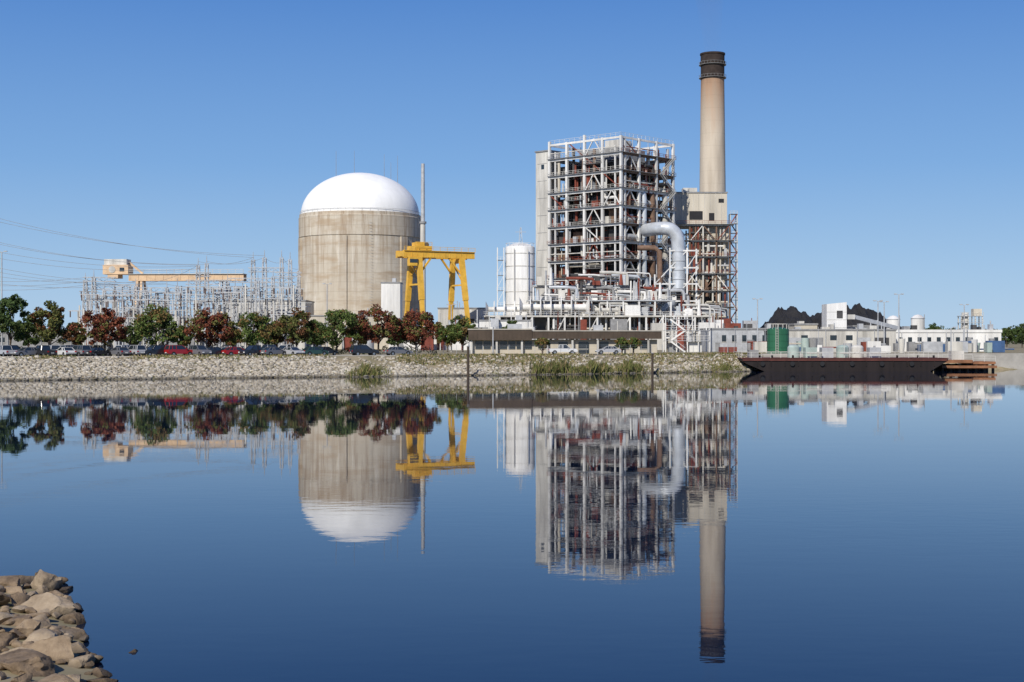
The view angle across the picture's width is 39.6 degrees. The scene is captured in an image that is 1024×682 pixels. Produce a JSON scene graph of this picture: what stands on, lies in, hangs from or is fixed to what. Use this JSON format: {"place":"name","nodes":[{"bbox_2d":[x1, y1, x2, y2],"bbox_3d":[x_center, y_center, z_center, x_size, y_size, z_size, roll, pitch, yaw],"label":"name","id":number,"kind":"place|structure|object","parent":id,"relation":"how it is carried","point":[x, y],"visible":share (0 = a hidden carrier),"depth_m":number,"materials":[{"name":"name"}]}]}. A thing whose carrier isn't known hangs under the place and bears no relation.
{"place":"outdoors","nodes":[
{"label":"outdoors","id":0,"kind":"place"},
{"bbox_2d":[226,301,313,347],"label":"walls","id":1,"kind":"structure","parent":0,"point":[310,309],"depth_m":454.99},
{"bbox_2d":[307,316,388,348],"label":"walls","id":2,"kind":"structure","parent":0,"point":[321,319],"depth_m":440.00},
{"bbox_2d":[381,283,401,319],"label":"walls","id":3,"kind":"structure","parent":0,"point":[391,296],"depth_m":461.99,"materials":[{"name":"metal"}]},
{"bbox_2d":[438,309,487,326],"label":"walls","id":4,"kind":"structure","parent":0,"point":[456,312],"depth_m":455.00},
{"bbox_2d":[437,301,485,308],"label":"roof","id":5,"kind":"structure","parent":4,"relation":"on","point":[457,307],"depth_m":454.79,"materials":[{"name":"grey metal"}]},
{"bbox_2d":[0,369,1023,681],"bbox_3d":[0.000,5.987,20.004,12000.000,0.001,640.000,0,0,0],"label":"water","id":6,"kind":"structure","parent":0,"point":[764,527],"depth_m":46.26,"materials":[{"name":"blue liquid"}]},
{"bbox_2d":[733,340,948,370],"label":"moored barge","id":7,"kind":"object","parent":6,"relation":"on","point":[842,360],"visible":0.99,"depth_m":272.00,"materials":[{"name":"metal"}]},
{"bbox_2d":[934,351,996,370],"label":"mooring platform","id":8,"kind":"structure","parent":6,"relation":"in","point":[958,360],"depth_m":277.22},
{"bbox_2d":[0,341,1023,681],"bbox_3d":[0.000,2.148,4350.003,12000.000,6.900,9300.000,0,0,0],"label":"ground","id":9,"kind":"structure","parent":0,"point":[62,669],"depth_m":242.45,"materials":[{"name":"stone"}]},
{"bbox_2d":[0,251,6,344],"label":"street lamp","id":10,"kind":"object","parent":9,"relation":"on","point":[1,293],"visible":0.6,"depth_m":299.89,"materials":[{"name":"metal"}]},
{"bbox_2d":[0,294,34,344],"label":"ornamental maple tree","id":11,"kind":"object","parent":9,"relation":"on","point":[12,303],"visible":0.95,"depth_m":242.96,"materials":[{"name":"green plant"}]},
{"bbox_2d":[13,318,40,346],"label":"ornamental maple tree","id":12,"kind":"object","parent":9,"relation":"on","point":[33,340],"visible":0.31,"depth_m":299.27,"materials":[{"name":"green plant"}]},
{"bbox_2d":[0,332,72,347],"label":"building","id":13,"kind":"structure","parent":9,"relation":"on","point":[6,340],"depth_m":400.00,"materials":[{"name":"grey metal"}]},
{"bbox_2d":[26,300,76,344],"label":"ornamental maple tree","id":14,"kind":"object","parent":9,"relation":"on","point":[55,326],"visible":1,"depth_m":242.87,"materials":[{"name":"green plant"}]},
{"bbox_2d":[0,583,103,681],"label":"foreground rubble","id":15,"kind":"object","parent":9,"relation":"on","point":[16,643],"visible":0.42,"depth_m":28.20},
{"bbox_2d":[0,569,137,681],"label":"foreground boulders","id":16,"kind":"object","parent":9,"relation":"on","point":[26,662],"visible":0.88,"depth_m":27.49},
{"bbox_2d":[66,322,86,344],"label":"ornamental maple tree","id":17,"kind":"object","parent":9,"relation":"on","point":[79,338],"visible":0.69,"depth_m":298.66,"materials":[{"name":"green plant"}]},
{"bbox_2d":[68,307,127,354],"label":"ornamental maple tree","id":18,"kind":"object","parent":9,"relation":"on","point":[102,330],"visible":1,"depth_m":244.16,"materials":[{"name":"red plant"}]},
{"bbox_2d":[119,325,143,344],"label":"ornamental maple tree","id":19,"kind":"object","parent":9,"relation":"on","point":[130,339],"visible":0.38,"depth_m":299.20,"materials":[{"name":"green plant"}]},
{"bbox_2d":[124,303,177,345],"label":"ornamental maple tree","id":20,"kind":"object","parent":9,"relation":"on","point":[147,326],"visible":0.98,"depth_m":246.76,"materials":[{"name":"green plant"}]},
{"bbox_2d":[0,219,310,350],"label":"switchyard","id":21,"kind":"object","parent":9,"relation":"on","point":[104,301],"visible":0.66,"depth_m":371.58,"materials":[{"name":"metal"}]},
{"bbox_2d":[103,259,246,319],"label":"intake gantry crane","id":22,"kind":"object","parent":9,"relation":"on","point":[115,268],"visible":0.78,"depth_m":417.50,"materials":[{"name":"orange paint"}]},
{"bbox_2d":[168,325,192,346],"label":"ornamental maple tree","id":23,"kind":"object","parent":9,"relation":"on","point":[184,340],"visible":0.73,"depth_m":299.16,"materials":[{"name":"green plant"}]},
{"bbox_2d":[0,355,394,356],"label":"kerb","id":24,"kind":"structure","parent":9,"relation":"on","point":[206,355],"depth_m":246.22,"materials":[{"name":"concrete"}]},
{"bbox_2d":[183,307,236,346],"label":"ornamental maple tree","id":25,"kind":"object","parent":9,"relation":"on","point":[202,320],"visible":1,"depth_m":251.32,"materials":[{"name":"red plant"}]},
{"bbox_2d":[20,345,436,354],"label":"hedge","id":26,"kind":"object","parent":9,"relation":"on","point":[341,351],"visible":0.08,"depth_m":262.89,"materials":[{"name":"green plant"}]},
{"bbox_2d":[223,327,243,346],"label":"ornamental maple tree","id":27,"kind":"object","parent":9,"relation":"on","point":[233,342],"visible":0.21,"depth_m":299.03,"materials":[{"name":"green plant"}]},
{"bbox_2d":[226,312,279,354],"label":"ornamental maple tree","id":28,"kind":"object","parent":9,"relation":"on","point":[262,333],"visible":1,"depth_m":252.03,"materials":[{"name":"green plant"}]},
{"bbox_2d":[266,321,291,346],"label":"ornamental maple tree","id":29,"kind":"object","parent":9,"relation":"on","point":[275,341],"visible":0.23,"depth_m":298.86,"materials":[{"name":"green plant"}]},
{"bbox_2d":[272,307,320,354],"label":"ornamental maple tree","id":30,"kind":"object","parent":9,"relation":"on","point":[295,332],"visible":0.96,"depth_m":256.00,"materials":[{"name":"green plant"}]},
{"bbox_2d":[300,319,335,346],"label":"ornamental maple tree","id":31,"kind":"object","parent":9,"relation":"on","point":[310,341],"visible":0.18,"depth_m":298.88,"materials":[{"name":"green plant"}]},
{"bbox_2d":[306,308,362,354],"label":"ornamental maple tree","id":32,"kind":"object","parent":9,"relation":"on","point":[334,318],"visible":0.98,"depth_m":257.46,"materials":[{"name":"green plant"}]},
{"bbox_2d":[339,321,372,344],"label":"ornamental maple tree","id":33,"kind":"object","parent":9,"relation":"on","point":[359,339],"visible":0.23,"depth_m":298.55,"materials":[{"name":"green plant"}]},
{"bbox_2d":[298,210,420,325],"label":"cylinder wall","id":34,"kind":"structure","parent":9,"relation":"on","point":[350,255],"depth_m":480.66,"materials":[{"name":"concrete"}]},
{"bbox_2d":[301,173,418,214],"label":"dome roof","id":35,"kind":"structure","parent":34,"relation":"on","point":[353,191],"depth_m":484.52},
{"bbox_2d":[300,156,419,213],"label":"lightning rods and rail","id":36,"kind":"object","parent":34,"relation":"on","point":[370,207],"visible":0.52,"depth_m":483.71,"materials":[{"name":"grey metal"}]},
{"bbox_2d":[353,303,402,354],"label":"ornamental maple tree","id":37,"kind":"object","parent":9,"relation":"on","point":[393,322],"visible":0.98,"depth_m":259.38,"materials":[{"name":"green plant"}]},
{"bbox_2d":[0,353,761,380],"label":"shoreline riprap","id":38,"kind":"object","parent":9,"relation":"on","point":[257,363],"visible":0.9,"depth_m":231.99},
{"bbox_2d":[9,352,765,366],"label":"grass tufts","id":39,"kind":"object","parent":9,"relation":"on","point":[441,356],"visible":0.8,"depth_m":251.64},
{"bbox_2d":[381,321,413,346],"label":"ornamental maple tree","id":40,"kind":"object","parent":9,"relation":"on","point":[390,340],"visible":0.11,"depth_m":298.74,"materials":[{"name":"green plant"}]},
{"bbox_2d":[387,308,441,354],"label":"ornamental maple tree","id":41,"kind":"object","parent":9,"relation":"on","point":[415,334],"visible":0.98,"depth_m":261.15,"materials":[{"name":"red plant"}]},
{"bbox_2d":[419,163,425,325],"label":"vent stack","id":42,"kind":"object","parent":9,"relation":"on","point":[422,222],"visible":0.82,"depth_m":477.37,"materials":[{"name":"metal"}]},
{"bbox_2d":[389,331,469,349],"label":"walls","id":43,"kind":"structure","parent":9,"relation":"on","point":[449,348],"depth_m":400.00,"materials":[{"name":"white paint"}]},
{"bbox_2d":[396,242,474,325],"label":"yellow gantry crane","id":44,"kind":"object","parent":9,"relation":"on","point":[416,254],"visible":0.73,"depth_m":428.05,"materials":[{"name":"paint"}]},
{"bbox_2d":[430,325,460,351],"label":"ornamental maple tree","id":45,"kind":"object","parent":9,"relation":"on","point":[445,339],"visible":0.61,"depth_m":328.60,"materials":[{"name":"green plant"}]},
{"bbox_2d":[443,315,482,351],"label":"ornamental maple tree","id":46,"kind":"object","parent":9,"relation":"on","point":[463,324],"visible":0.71,"depth_m":323.61,"materials":[{"name":"green plant"}]},
{"bbox_2d":[478,314,531,328],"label":"storage shed","id":47,"kind":"structure","parent":9,"relation":"on","point":[526,323],"depth_m":420.00,"materials":[{"name":"white paint"}]},
{"bbox_2d":[497,228,534,314],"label":"storage silo","id":48,"kind":"object","parent":9,"relation":"on","point":[519,259],"visible":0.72,"depth_m":465.99,"materials":[{"name":"white paint"}]},
{"bbox_2d":[534,337,549,353],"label":"ornamental shrub","id":49,"kind":"object","parent":9,"relation":"on","point":[543,343],"visible":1,"depth_m":286.19,"materials":[{"name":"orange plant"}]},
{"bbox_2d":[340,356,752,376],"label":"shoreline reeds","id":50,"kind":"object","parent":9,"relation":"on","point":[591,366],"visible":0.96,"depth_m":250.99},
{"bbox_2d":[81,309,1013,352],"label":"yard equipment","id":51,"kind":"object","parent":9,"relation":"on","point":[970,344],"visible":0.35,"depth_m":328.80,"materials":[{"name":"metal"}]},
{"bbox_2d":[535,150,560,314],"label":"lift shaft","id":52,"kind":"object","parent":9,"relation":"on","point":[541,212],"visible":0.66,"depth_m":494.11,"materials":[{"name":"grey metal"}]},
{"bbox_2d":[470,340,648,353],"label":"columns","id":53,"kind":"structure","parent":9,"relation":"on","point":[547,346],"depth_m":292.45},
{"bbox_2d":[548,344,577,353],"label":"parked car","id":54,"kind":"object","parent":9,"relation":"on","point":[565,348],"visible":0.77,"depth_m":278.15,"materials":[{"name":"paint"}]},
{"bbox_2d":[403,345,724,354],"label":"security fence","id":55,"kind":"object","parent":9,"relation":"on","point":[608,348],"visible":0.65,"depth_m":269.31,"materials":[{"name":"metal"}]},
{"bbox_2d":[482,268,728,348],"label":"turbine deck","id":56,"kind":"structure","parent":9,"relation":"on","point":[630,301],"depth_m":447.10,"materials":[{"name":"metal"}]},
{"bbox_2d":[595,346,621,353],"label":"parked car","id":57,"kind":"object","parent":9,"relation":"on","point":[614,351],"visible":0.85,"depth_m":280.12,"materials":[{"name":"paint"}]},
{"bbox_2d":[548,135,674,328],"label":"steel frame","id":58,"kind":"object","parent":9,"relation":"on","point":[622,208],"visible":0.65,"depth_m":479.26,"materials":[{"name":"white paint"}]},
{"bbox_2d":[556,139,661,314],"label":"boiler casing","id":59,"kind":"object","parent":58,"relation":"attached to","point":[608,232],"visible":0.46,"depth_m":483.31,"materials":[{"name":"grey metal"}]},
{"bbox_2d":[547,132,675,329],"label":"floor gratings","id":60,"kind":"object","parent":58,"relation":"on","point":[599,204],"visible":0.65,"depth_m":479.75,"materials":[{"name":"grey metal"}]},
{"bbox_2d":[551,135,671,344],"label":"piping and equipment","id":61,"kind":"object","parent":9,"relation":"on","point":[645,214],"visible":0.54,"depth_m":481.96,"materials":[{"name":"white paint"}]},
{"bbox_2d":[614,337,628,353],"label":"ornamental shrub","id":62,"kind":"object","parent":9,"relation":"on","point":[622,342],"visible":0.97,"depth_m":286.21,"materials":[{"name":"green plant"}]},
{"bbox_2d":[627,337,642,353],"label":"ornamental shrub","id":63,"kind":"object","parent":9,"relation":"on","point":[634,343],"visible":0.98,"depth_m":286.42,"materials":[{"name":"green plant"}]},
{"bbox_2d":[660,155,675,341],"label":"stair tower","id":64,"kind":"structure","parent":9,"relation":"on","point":[668,199],"depth_m":485.80,"materials":[{"name":"grey metal"}]},
{"bbox_2d":[637,221,698,329],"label":"flue gas duct","id":65,"kind":"object","parent":9,"relation":"on","point":[680,265],"visible":0.91,"depth_m":464.23,"materials":[{"name":"metal"}]},
{"bbox_2d":[663,314,709,351],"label":"access stair tower","id":66,"kind":"structure","parent":9,"relation":"on","point":[673,347],"depth_m":329.89,"materials":[{"name":"metal"}]},
{"bbox_2d":[680,227,728,333],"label":"ducts and pipes","id":67,"kind":"object","parent":9,"relation":"on","point":[712,269],"visible":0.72,"depth_m":504.48,"materials":[{"name":"metal"}]},
{"bbox_2d":[676,220,733,329],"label":"front steelwork","id":68,"kind":"object","parent":9,"relation":"on","point":[690,273],"visible":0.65,"depth_m":503.53,"materials":[{"name":"grey metal"}]},
{"bbox_2d":[675,188,727,321],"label":"cladding","id":69,"kind":"structure","parent":68,"relation":"attached to","point":[692,204],"depth_m":504.97,"materials":[{"name":"grey metal"}]},
{"bbox_2d":[699,51,727,318],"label":"chimney stack","id":70,"kind":"object","parent":9,"relation":"on","point":[712,136],"visible":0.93,"depth_m":540.90,"materials":[{"name":"concrete"}]},
{"bbox_2d":[729,211,737,322],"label":"stair tower","id":71,"kind":"structure","parent":9,"relation":"on","point":[735,252],"depth_m":505.82,"materials":[{"name":"grey metal"}]},
{"bbox_2d":[767,324,788,352],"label":"green storage tank","id":72,"kind":"object","parent":9,"relation":"on","point":[777,339],"visible":0.95,"depth_m":293.09,"materials":[{"name":"metal"}]},
{"bbox_2d":[760,303,901,329],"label":"coal pile","id":73,"kind":"object","parent":9,"relation":"on","point":[789,315],"visible":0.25,"depth_m":551.76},
{"bbox_2d":[762,353,1023,368],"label":"quay wall","id":74,"kind":"structure","parent":9,"relation":"on","point":[1012,360],"depth_m":289.88,"materials":[{"name":"concrete"}]},
{"bbox_2d":[886,315,899,329],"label":"storage tank","id":75,"kind":"object","parent":9,"relation":"on","point":[893,320],"visible":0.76,"depth_m":398.33,"materials":[{"name":"metal"}]},
{"bbox_2d":[911,314,924,329],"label":"storage tank","id":76,"kind":"object","parent":9,"relation":"on","point":[918,320],"visible":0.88,"depth_m":398.33,"materials":[{"name":"metal"}]},
{"bbox_2d":[1000,327,1017,347],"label":"broadleaf tree","id":77,"kind":"object","parent":9,"relation":"on","point":[1005,333],"visible":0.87,"depth_m":519.09,"materials":[{"name":"green plant"}]},
{"bbox_2d":[1007,323,1023,347],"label":"broadleaf tree","id":78,"kind":"object","parent":9,"relation":"on","point":[1019,335],"visible":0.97,"depth_m":518.82,"materials":[{"name":"green plant"}]},
{"label":"car park","id":79,"kind":"object","parent":9,"relation":"on","visible":0},
{"bbox_2d":[0,345,16,355],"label":"parked car","id":80,"kind":"object","parent":79,"relation":"on","point":[5,350],"visible":0.9,"depth_m":233.56,"materials":[{"name":"paint"}]},
{"bbox_2d":[13,347,39,355],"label":"parked car","id":81,"kind":"object","parent":79,"relation":"on","point":[22,351],"visible":0.85,"depth_m":234.19,"materials":[{"name":"paint"}]},
{"bbox_2d":[31,345,57,355],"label":"parked car","id":82,"kind":"object","parent":79,"relation":"on","point":[44,350],"visible":0.74,"depth_m":234.48,"materials":[{"name":"paint"}]},
{"bbox_2d":[55,347,76,355],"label":"parked car","id":83,"kind":"object","parent":79,"relation":"on","point":[63,351],"visible":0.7,"depth_m":235.25,"materials":[{"name":"paint"}]},
{"bbox_2d":[67,345,90,355],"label":"parked car","id":84,"kind":"object","parent":79,"relation":"on","point":[82,349],"visible":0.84,"depth_m":235.54,"materials":[{"name":"paint"}]},
{"bbox_2d":[85,347,110,355],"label":"parked car","id":85,"kind":"object","parent":79,"relation":"on","point":[96,351],"visible":0.87,"depth_m":236.87,"materials":[{"name":"paint"}]},
{"bbox_2d":[109,347,131,355],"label":"parked car","id":86,"kind":"object","parent":79,"relation":"on","point":[119,351],"visible":0.89,"depth_m":237.83,"materials":[{"name":"paint"}]},
{"bbox_2d":[125,345,146,355],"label":"parked car","id":87,"kind":"object","parent":79,"relation":"on","point":[137,349],"visible":0.6,"depth_m":238.51,"materials":[{"name":"paint"}]},
{"bbox_2d":[141,345,166,355],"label":"parked car","id":88,"kind":"object","parent":79,"relation":"on","point":[155,349],"visible":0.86,"depth_m":240.35,"materials":[{"name":"paint"}]},
{"bbox_2d":[164,345,192,354],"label":"parked car","id":89,"kind":"object","parent":79,"relation":"on","point":[175,349],"visible":0.73,"depth_m":241.26,"materials":[{"name":"paint"}]},
{"bbox_2d":[188,345,211,354],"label":"parked car","id":90,"kind":"object","parent":79,"relation":"on","point":[199,349],"visible":0.81,"depth_m":242.13,"materials":[{"name":"paint"}]},
{"bbox_2d":[205,347,226,354],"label":"parked car","id":91,"kind":"object","parent":79,"relation":"on","point":[216,350],"visible":0.59,"depth_m":243.17,"materials":[{"name":"paint"}]},
{"bbox_2d":[221,347,246,355],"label":"parked car","id":92,"kind":"object","parent":79,"relation":"on","point":[231,350],"visible":0.78,"depth_m":243.81,"materials":[{"name":"paint"}]},
{"bbox_2d":[238,345,267,355],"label":"parked car","id":93,"kind":"object","parent":79,"relation":"on","point":[250,350],"visible":0.84,"depth_m":244.44,"materials":[{"name":"paint"}]},
{"bbox_2d":[259,347,285,355],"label":"parked car","id":94,"kind":"object","parent":79,"relation":"on","point":[271,350],"visible":0.77,"depth_m":245.52,"materials":[{"name":"paint"}]},
{"bbox_2d":[283,347,304,354],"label":"parked car","id":95,"kind":"object","parent":79,"relation":"on","point":[292,350],"visible":0.71,"depth_m":246.61,"materials":[{"name":"paint"}]},
{"bbox_2d":[302,347,328,354],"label":"parked car","id":96,"kind":"object","parent":79,"relation":"on","point":[312,350],"visible":0.72,"depth_m":248.25,"materials":[{"name":"paint"}]},
{"bbox_2d":[349,345,378,354],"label":"parked car","id":97,"kind":"object","parent":79,"relation":"on","point":[356,349],"visible":0.92,"depth_m":249.66,"materials":[{"name":"paint"}]},
{"bbox_2d":[383,347,412,354],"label":"parked car","id":98,"kind":"object","parent":79,"relation":"on","point":[393,350],"visible":0.81,"depth_m":253.69,"materials":[{"name":"paint"}]},
{"bbox_2d":[0,0,1023,331],"label":"sky","id":99,"kind":"structure","parent":0,"point":[874,149],"materials":[{"name":"blue"}]},
{"bbox_2d":[472,340,656,353],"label":"walls","id":100,"kind":"structure","parent":0,"point":[593,346],"depth_m":293.60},
{"bbox_2d":[475,341,646,353],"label":"windows and door","id":101,"kind":"structure","parent":100,"relation":"attached to","point":[583,347],"depth_m":293.50,"materials":[{"name":"grey glass"}]},
{"bbox_2d":[468,324,661,339],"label":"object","id":102,"kind":"structure","parent":100,"relation":"on","point":[514,332],"depth_m":292.25,"materials":[{"name":"metal"}]},
{"bbox_2d":[700,330,766,351],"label":"walls","id":103,"kind":"structure","parent":0,"point":[716,337],"depth_m":345.00,"materials":[{"name":"metal"}]},
{"bbox_2d":[700,323,768,329],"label":"roof","id":104,"kind":"structure","parent":103,"relation":"on","point":[747,326],"depth_m":344.80,"materials":[{"name":"grey metal"}]},
{"bbox_2d":[715,335,766,351],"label":"openings","id":105,"kind":"object","parent":103,"relation":"attached to","point":[764,337],"visible":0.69,"depth_m":344.91,"materials":[{"name":"grey glass"}]},
{"bbox_2d":[789,325,816,328],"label":"walls","id":106,"kind":"structure","parent":0,"point":[805,326],"depth_m":372.00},
{"bbox_2d":[763,322,896,351],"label":"warehouse","id":107,"kind":"structure","parent":0,"point":[830,335],"depth_m":345.00,"materials":[{"name":"grey metal"}]},
{"bbox_2d":[822,302,897,329],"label":"conveyor transfer house","id":108,"kind":"structure","parent":0,"point":[836,314],"depth_m":366.00,"materials":[{"name":"white paint"}]},
{"bbox_2d":[896,321,1001,350],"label":"warehouse","id":109,"kind":"structure","parent":0,"point":[911,333],"depth_m":350.00,"materials":[{"name":"white paint"}]},
{"bbox_2d":[957,309,983,329],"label":"process tower","id":110,"kind":"structure","parent":0,"point":[975,313],"depth_m":420.30,"materials":[{"name":"metal"}]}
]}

